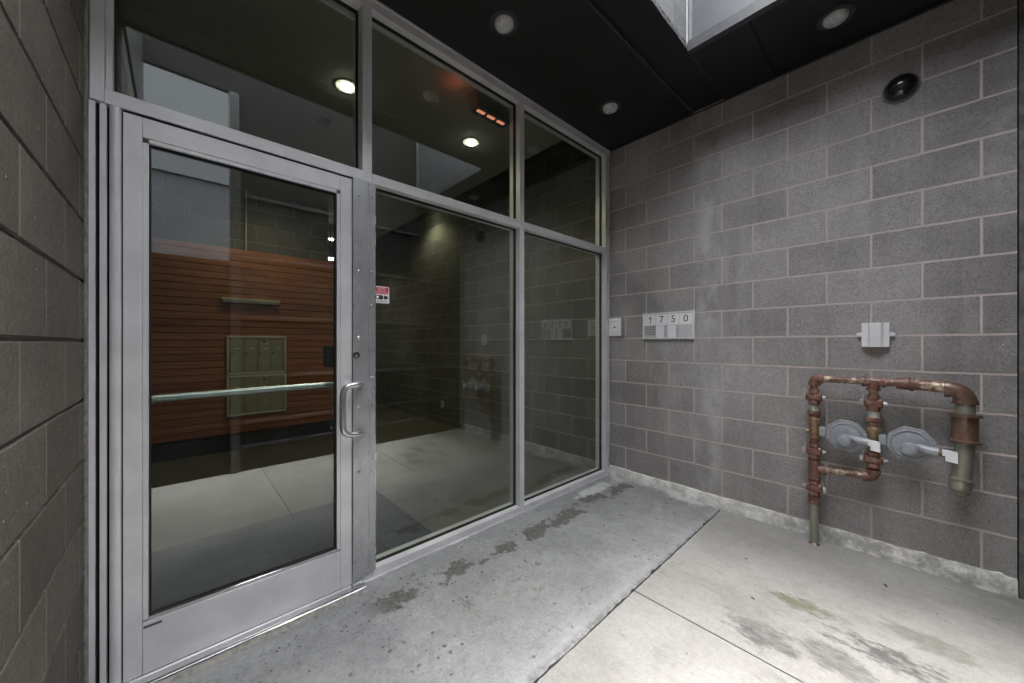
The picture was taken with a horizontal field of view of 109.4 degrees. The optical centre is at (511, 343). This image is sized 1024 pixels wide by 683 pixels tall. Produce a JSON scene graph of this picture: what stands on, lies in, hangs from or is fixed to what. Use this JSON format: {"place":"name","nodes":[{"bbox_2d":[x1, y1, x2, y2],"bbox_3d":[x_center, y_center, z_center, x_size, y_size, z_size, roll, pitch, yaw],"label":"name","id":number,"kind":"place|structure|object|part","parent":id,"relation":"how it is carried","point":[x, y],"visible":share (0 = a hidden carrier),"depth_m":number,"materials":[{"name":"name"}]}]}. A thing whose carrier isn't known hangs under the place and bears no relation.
{"place":"outdoors","nodes":[
{"label":"outdoors","id":0,"kind":"place"},
{"bbox_2d":[152,396,591,551],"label":"lobby floor","id":1,"kind":"structure","parent":0,"point":[432,475],"depth_m":3.38,"materials":[{"name":"concrete"}]},
{"bbox_2d":[152,168,327,445],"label":"lobby wall","id":2,"kind":"structure","parent":1,"relation":"on","point":[191,209],"depth_m":4.29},
{"bbox_2d":[152,237,333,462],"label":"wood wall","id":3,"kind":"structure","parent":2,"relation":"attached to","point":[196,320],"depth_m":4.20,"materials":[{"name":"brown wood"}]},
{"bbox_2d":[221,297,279,304],"bbox_3d":[-3.117,-0.502,4.345,0.574,0.049,0.058,0,0,-43],"label":"bar light","id":4,"kind":"object","parent":3,"relation":"attached to","point":[251,301],"visible":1,"depth_m":4.31,"materials":[{"name":"beige metal"}]},
{"bbox_2d":[226,336,285,374],"bbox_3d":[-3.080,0.142,4.390,0.597,0.459,0.042,0,0,-43],"label":"mailbox unit","id":5,"kind":"object","parent":3,"relation":"attached to","point":[245,355],"visible":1,"depth_m":4.37,"materials":[{"name":"brown metal"}]},
{"bbox_3d":[-3.224,0.145,4.249,0.130,0.393,0.016,0,0,-43],"label":"mailbox door","id":6,"kind":"part","parent":5,"relation":"part of","materials":[{"name":"brown metal"}]},
{"bbox_3d":[-3.125,0.145,4.340,0.130,0.393,0.016,0,0,-43],"label":"mailbox door","id":7,"kind":"part","parent":5,"relation":"part of","materials":[{"name":"brown metal"}]},
{"bbox_3d":[-3.026,0.145,4.431,0.130,0.393,0.016,0,0,-43],"label":"mailbox door","id":8,"kind":"part","parent":5,"relation":"part of","materials":[{"name":"brown metal"}]},
{"bbox_3d":[-2.927,0.145,4.522,0.130,0.393,0.016,0,0,-43],"label":"mailbox door","id":9,"kind":"part","parent":5,"relation":"part of","materials":[{"name":"brown metal"}]},
{"bbox_2d":[226,373,285,416],"bbox_3d":[-3.080,0.615,4.390,0.597,0.482,0.042,0,0,-43],"label":"mailbox unit","id":10,"kind":"object","parent":3,"relation":"attached to","point":[249,404],"visible":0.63,"depth_m":4.37,"materials":[{"name":"brown metal"}]},
{"bbox_3d":[-3.225,0.618,4.249,0.130,0.416,0.015,0,0,-43],"label":"mailbox door","id":11,"kind":"part","parent":10,"relation":"part of","materials":[{"name":"brown metal"}]},
{"bbox_3d":[-3.126,0.618,4.340,0.130,0.416,0.015,0,0,-43],"label":"mailbox door","id":12,"kind":"part","parent":10,"relation":"part of","materials":[{"name":"brown metal"}]},
{"bbox_3d":[-3.026,0.618,4.431,0.130,0.416,0.016,0,0,-43],"label":"mailbox door","id":13,"kind":"part","parent":10,"relation":"part of","materials":[{"name":"brown metal"}]},
{"bbox_3d":[-2.928,0.618,4.522,0.130,0.416,0.015,0,0,-43],"label":"mailbox door","id":14,"kind":"part","parent":10,"relation":"part of","materials":[{"name":"brown metal"}]},
{"bbox_2d":[245,189,246,249],"bbox_3d":[-3.195,-1.482,4.356,0.018,0.730,0.018,0,0,-43],"label":"wall conduit","id":15,"kind":"object","parent":2,"relation":"attached to","point":[245,219],"depth_m":4.35,"materials":[{"name":"grey metal"}]},
{"bbox_2d":[152,490,431,609],"bbox_3d":[-1.351,1.253,2.282,1.377,0.011,0.920,0,0,-43],"label":"entrance mat","id":16,"kind":"object","parent":1,"relation":"on","point":[189,569],"visible":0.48,"depth_m":2.21,"materials":[{"name":"grey carpet"}]},
{"bbox_2d":[173,469,719,682],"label":"landing path","id":17,"kind":"structure","parent":0,"point":[535,594],"depth_m":1.77,"materials":[{"name":"concrete"}]},
{"bbox_2d":[89,0,609,682],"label":"storefront","id":18,"kind":"object","parent":17,"relation":"on","point":[135,636],"visible":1,"depth_m":1.59,"materials":[{"name":"grey metal"}]},
{"bbox_2d":[114,0,357,168],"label":"window pane","id":19,"kind":"structure","parent":18,"relation":"in","point":[339,2],"depth_m":1.95,"materials":[{"name":"glass"}]},
{"bbox_2d":[109,105,375,682],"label":"door","id":20,"kind":"structure","parent":18,"relation":"in","point":[143,640],"depth_m":1.47,"materials":[{"name":"grey metal"}]},
{"bbox_2d":[376,286,389,303],"bbox_3d":[-0.728,-0.270,2.025,0.092,0.098,0.003,0,0,-43],"label":"camera warning sticker","id":21,"kind":"object","parent":18,"relation":"attached to","point":[382,294],"visible":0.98,"depth_m":2.03,"materials":[{"name":"red plastic"}]},
{"bbox_2d":[372,17,515,218],"bbox_3d":[-0.383,-1.347,2.351,1.096,0.879,0.021,0,0,-43],"label":"window pane","id":22,"kind":"structure","parent":18,"relation":"in","point":[374,20],"depth_m":2.50,"materials":[{"name":"glass"}]},
{"bbox_2d":[376,188,515,562],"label":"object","id":23,"kind":"structure","parent":18,"relation":"in","point":[379,190],"depth_m":2.71,"materials":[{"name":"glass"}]},
{"bbox_2d":[524,110,601,245],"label":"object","id":24,"kind":"structure","parent":18,"relation":"in","point":[529,114],"depth_m":3.37,"materials":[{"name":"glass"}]},
{"bbox_2d":[524,231,601,500],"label":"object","id":25,"kind":"structure","parent":18,"relation":"in","point":[599,254],"depth_m":3.48,"materials":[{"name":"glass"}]},
{"bbox_2d":[537,510,1023,682],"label":"sidewalk","id":26,"kind":"structure","parent":0,"point":[691,610],"depth_m":1.63,"materials":[{"name":"concrete"}]},
{"bbox_2d":[608,465,1017,599],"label":"wall curb","id":27,"kind":"structure","parent":26,"relation":"on","point":[999,583],"depth_m":2.21,"materials":[{"name":"grey concrete"}]},
{"bbox_2d":[802,374,982,545],"bbox_3d":[2.094,0.730,2.058,0.135,1.094,0.712,0,0,-43],"label":"gas pipework","id":28,"kind":"object","parent":26,"relation":"on","point":[911,444],"visible":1,"depth_m":2.06,"materials":[{"name":"metal"}]},
{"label":"ground","id":29,"kind":"structure","parent":0,"visible":0},
{"bbox_2d":[0,0,83,682],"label":"block wall","id":30,"kind":"structure","parent":29,"relation":"on","point":[41,342],"depth_m":0.86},
{"bbox_2d":[84,0,88,682],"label":"wall sealant","id":31,"kind":"structure","parent":30,"relation":"attached to","point":[86,341],"depth_m":1.24,"materials":[{"name":"black rubber"}]},
{"bbox_2d":[82,1,135,517],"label":"lobby wall","id":32,"kind":"structure","parent":29,"relation":"on","point":[125,84],"depth_m":2.13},
{"bbox_2d":[118,0,561,261],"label":"lobby ceiling","id":33,"kind":"structure","parent":32,"relation":"attached to","point":[272,70],"depth_m":2.71,"materials":[{"name":"paint"}]},
{"bbox_2d":[316,116,331,125],"bbox_3d":[-1.562,-1.846,3.012,0.090,0.004,0.100,0,0,-43],"label":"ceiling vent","id":34,"kind":"object","parent":33,"relation":"attached to","point":[323,120],"visible":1,"depth_m":3.00,"materials":[{"name":"black metal"}]},
{"bbox_2d":[328,226,333,260],"bbox_3d":[-2.856,-1.580,5.713,0.240,0.535,0.070,0,0,-43],"label":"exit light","id":35,"kind":"object","parent":33,"relation":"hanging from","point":[330,252],"visible":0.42,"depth_m":5.70,"materials":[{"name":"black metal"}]},
{"bbox_2d":[334,78,354,94],"bbox_3d":[-1.191,-1.839,2.612,0.168,0.022,0.168,0,0,-43],"label":"downlight","id":36,"kind":"object","parent":33,"relation":"attached to","point":[348,88],"visible":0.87,"depth_m":2.60,"materials":[{"name":"paint"}]},
{"bbox_2d":[462,137,479,146],"bbox_3d":[-0.375,-1.839,3.336,0.168,0.022,0.168,0,0,-43],"label":"downlight","id":37,"kind":"object","parent":33,"relation":"attached to","point":[471,143],"visible":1,"depth_m":3.32,"materials":[{"name":"paint"}]},
{"bbox_2d":[470,89,509,128],"bbox_3d":[-0.162,-1.780,2.763,0.325,0.134,0.100,0,0,-43],"label":"ceiling sign box","id":38,"kind":"object","parent":33,"relation":"hanging from","point":[488,108],"visible":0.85,"depth_m":2.71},
{"bbox_2d":[352,140,595,468],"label":"lobby wall","id":39,"kind":"structure","parent":29,"relation":"on","point":[443,325],"depth_m":4.75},
{"bbox_2d":[655,0,755,43],"bbox_3d":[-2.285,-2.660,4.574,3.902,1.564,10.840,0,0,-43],"label":"building","id":40,"kind":"structure","parent":29,"relation":"on","point":[689,19],"depth_m":2.20,"materials":[{"name":"metal"}]},
{"bbox_2d":[378,0,952,151],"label":"soffit","id":41,"kind":"structure","parent":40,"relation":"attached to","point":[576,64],"depth_m":2.28,"materials":[{"name":"black paint"}]},
{"bbox_2d":[490,10,518,35],"bbox_3d":[-0.045,-1.832,2.096,0.168,0.036,0.168,0,0,-43],"label":"downlight","id":42,"kind":"object","parent":41,"relation":"attached to","point":[503,24],"visible":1,"depth_m":2.08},
{"bbox_2d":[599,100,620,113],"bbox_3d":[0.768,-1.832,2.844,0.168,0.036,0.168,0,0,-43],"label":"downlight","id":43,"kind":"object","parent":41,"relation":"attached to","point":[610,108],"visible":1,"depth_m":2.82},
{"bbox_2d":[816,4,855,30],"bbox_3d":[1.836,-1.832,2.058,0.168,0.036,0.168,0,0,-43],"label":"downlight","id":44,"kind":"object","parent":41,"relation":"attached to","point":[837,16],"visible":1,"depth_m":2.04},
{"bbox_2d":[610,0,1016,577],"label":"block wall","id":45,"kind":"structure","parent":29,"relation":"on","point":[785,237],"depth_m":2.29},
{"bbox_2d":[609,318,623,336],"bbox_3d":[0.987,-0.150,3.429,0.032,0.171,0.146,0,0,-43],"label":"door button box","id":46,"kind":"object","parent":45,"relation":"attached to","point":[616,326],"visible":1,"depth_m":3.41,"materials":[{"name":"white plastic"}]},
{"bbox_2d":[643,310,694,338],"bbox_3d":[1.318,-0.149,3.074,0.024,0.228,0.437,0,0,-43],"label":"number sign","id":47,"kind":"object","parent":45,"relation":"attached to","point":[673,325],"visible":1,"depth_m":3.06,"materials":[{"name":"white metal"}]},
{"bbox_2d":[856,322,895,358],"bbox_3d":[2.152,-0.014,2.149,0.048,0.214,0.166,0,0,-43],"label":"junction box","id":48,"kind":"object","parent":45,"relation":"attached to","point":[878,334],"visible":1,"depth_m":2.13,"materials":[{"name":"metal"}]},
{"bbox_2d":[882,73,920,103],"bbox_3d":[2.211,-1.464,2.061,0.080,0.156,0.156,0,0,-43],"label":"dome camera","id":49,"kind":"object","parent":45,"relation":"attached to","point":[901,87],"visible":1,"depth_m":2.05,"materials":[{"name":"black plastic"}]},
{"bbox_2d":[1017,0,1017,579],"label":"joint filler","id":50,"kind":"object","parent":45,"relation":"attached to","point":[1017,289],"visible":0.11,"depth_m":1.81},
{"bbox_2d":[1018,0,1023,599],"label":"block pier","id":51,"kind":"structure","parent":29,"relation":"on","point":[1020,299],"depth_m":1.79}
]}

